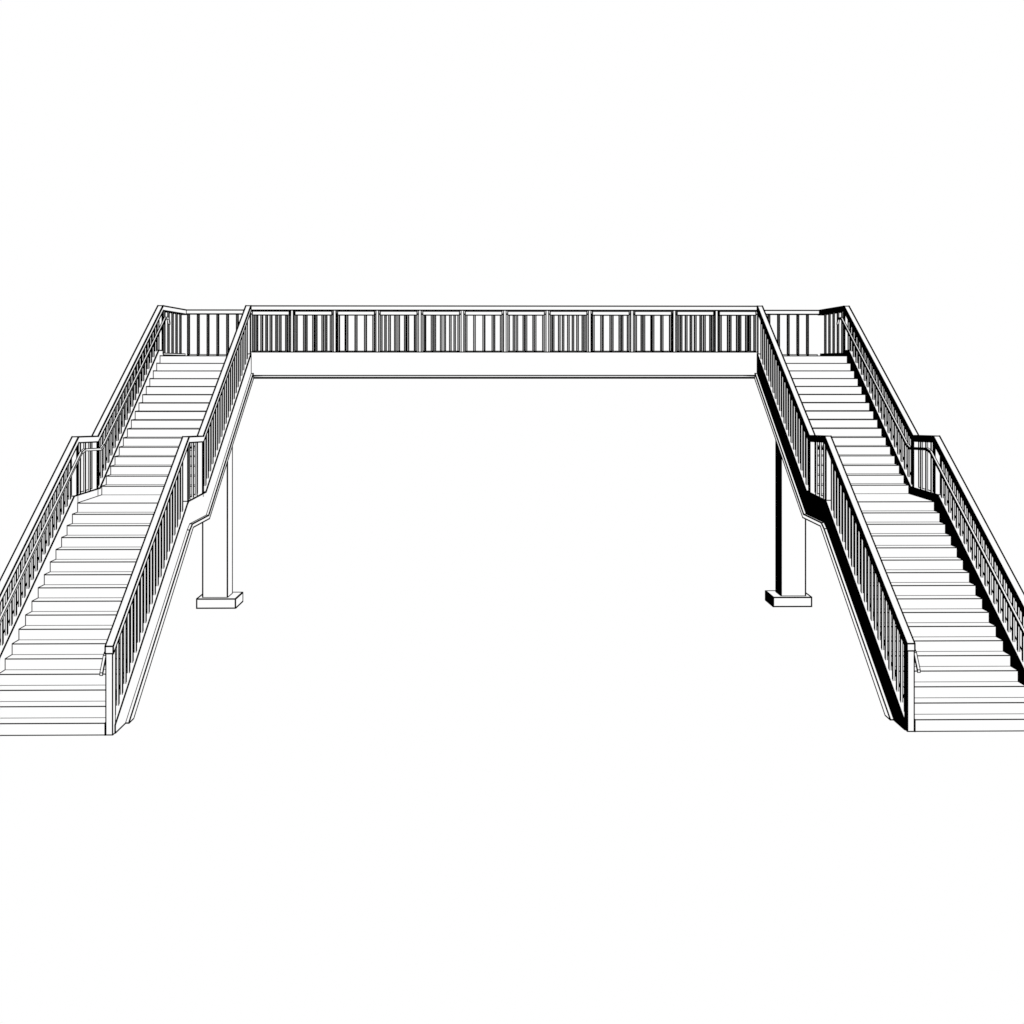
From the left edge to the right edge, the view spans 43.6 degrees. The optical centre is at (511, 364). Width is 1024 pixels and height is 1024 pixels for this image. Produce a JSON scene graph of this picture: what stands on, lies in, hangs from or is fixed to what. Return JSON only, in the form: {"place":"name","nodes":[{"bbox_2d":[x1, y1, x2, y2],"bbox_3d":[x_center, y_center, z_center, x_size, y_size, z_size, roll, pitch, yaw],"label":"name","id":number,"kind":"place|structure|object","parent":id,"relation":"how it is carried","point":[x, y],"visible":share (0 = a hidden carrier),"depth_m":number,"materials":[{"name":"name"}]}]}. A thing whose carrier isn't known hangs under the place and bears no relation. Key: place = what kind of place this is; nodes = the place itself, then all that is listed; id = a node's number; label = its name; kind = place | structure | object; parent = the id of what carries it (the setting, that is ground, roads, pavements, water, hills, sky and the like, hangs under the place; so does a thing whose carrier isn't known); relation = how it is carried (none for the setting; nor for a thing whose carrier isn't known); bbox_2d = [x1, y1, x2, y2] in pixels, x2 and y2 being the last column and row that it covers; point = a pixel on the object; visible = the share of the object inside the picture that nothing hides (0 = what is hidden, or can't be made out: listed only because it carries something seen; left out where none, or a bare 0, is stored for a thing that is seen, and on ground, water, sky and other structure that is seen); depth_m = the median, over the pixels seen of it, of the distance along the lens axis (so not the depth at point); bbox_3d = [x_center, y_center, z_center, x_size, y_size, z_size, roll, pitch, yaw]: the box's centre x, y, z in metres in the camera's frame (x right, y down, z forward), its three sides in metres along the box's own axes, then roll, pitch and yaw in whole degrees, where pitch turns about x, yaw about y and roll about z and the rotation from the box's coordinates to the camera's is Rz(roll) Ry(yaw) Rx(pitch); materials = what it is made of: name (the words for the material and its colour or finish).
{"place":"outdoors","nodes":[
{"label":"outdoors","id":0,"kind":"place"},
{"bbox_2d":[0,377,1023,1023],"bbox_3d":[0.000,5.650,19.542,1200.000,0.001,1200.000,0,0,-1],"label":"ground","id":1,"kind":"structure","parent":0,"point":[504,701],"depth_m":18.29,"materials":[{"name":"white paper"}]},
{"bbox_2d":[0,305,1023,735],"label":"footbridge","id":2,"kind":"object","parent":1,"relation":"on","point":[90,601],"visible":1,"depth_m":25.03,"materials":[{"name":"white paper"}]},
{"bbox_2d":[0,0,1023,376],"label":"sky","id":3,"kind":"structure","parent":0,"point":[867,156],"materials":[{"name":"white"}]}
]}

